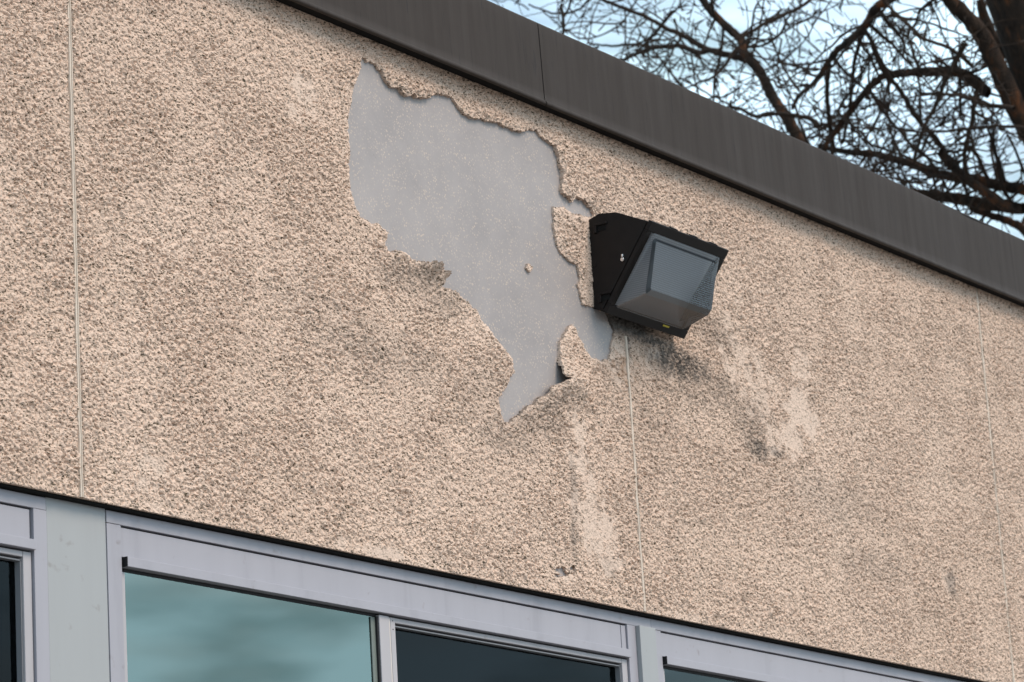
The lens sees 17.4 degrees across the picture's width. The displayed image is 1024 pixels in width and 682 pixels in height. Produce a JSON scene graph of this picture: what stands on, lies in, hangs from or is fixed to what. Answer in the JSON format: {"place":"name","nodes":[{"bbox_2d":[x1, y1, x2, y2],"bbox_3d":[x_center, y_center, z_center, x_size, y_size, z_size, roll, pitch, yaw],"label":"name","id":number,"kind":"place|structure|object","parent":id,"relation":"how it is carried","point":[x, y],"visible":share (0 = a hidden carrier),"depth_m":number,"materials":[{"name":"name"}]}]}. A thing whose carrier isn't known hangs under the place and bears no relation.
{"place":"outdoors","nodes":[
{"label":"outdoors","id":0,"kind":"place"},
{"bbox_2d":[0,0,1023,681],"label":"building","id":1,"kind":"structure","parent":0,"point":[322,358],"depth_m":7.28,"materials":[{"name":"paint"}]},
{"bbox_2d":[0,489,49,681],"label":"window","id":2,"kind":"structure","parent":1,"relation":"in","point":[24,608],"depth_m":6.02,"materials":[{"name":"paint"}]},
{"bbox_2d":[105,510,650,681],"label":"window","id":3,"kind":"structure","parent":1,"relation":"in","point":[186,603],"depth_m":6.72,"materials":[{"name":"paint"}]},
{"bbox_2d":[589,212,728,338],"bbox_3d":[0.351,-0.163,7.902,0.178,0.242,0.354,-13,-17,33],"label":"wall light","id":4,"kind":"object","parent":1,"relation":"attached to","point":[655,275],"visible":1,"depth_m":7.82,"materials":[{"name":"black metal"}]},
{"bbox_2d":[650,619,962,681],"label":"window","id":5,"kind":"structure","parent":1,"relation":"in","point":[684,653],"depth_m":8.11,"materials":[{"name":"paint"}]},
{"bbox_2d":[488,0,1023,239],"label":"sky","id":6,"kind":"structure","parent":0,"point":[729,10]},
{"bbox_3d":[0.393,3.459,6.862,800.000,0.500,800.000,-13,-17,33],"label":"ground","id":7,"kind":"structure","parent":0,"visible":0},
{"bbox_2d":[493,0,1023,235],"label":"tree","id":8,"kind":"object","parent":7,"relation":"on","point":[1000,47],"visible":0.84,"depth_m":15.46,"materials":[{"name":"plant"}]}
]}

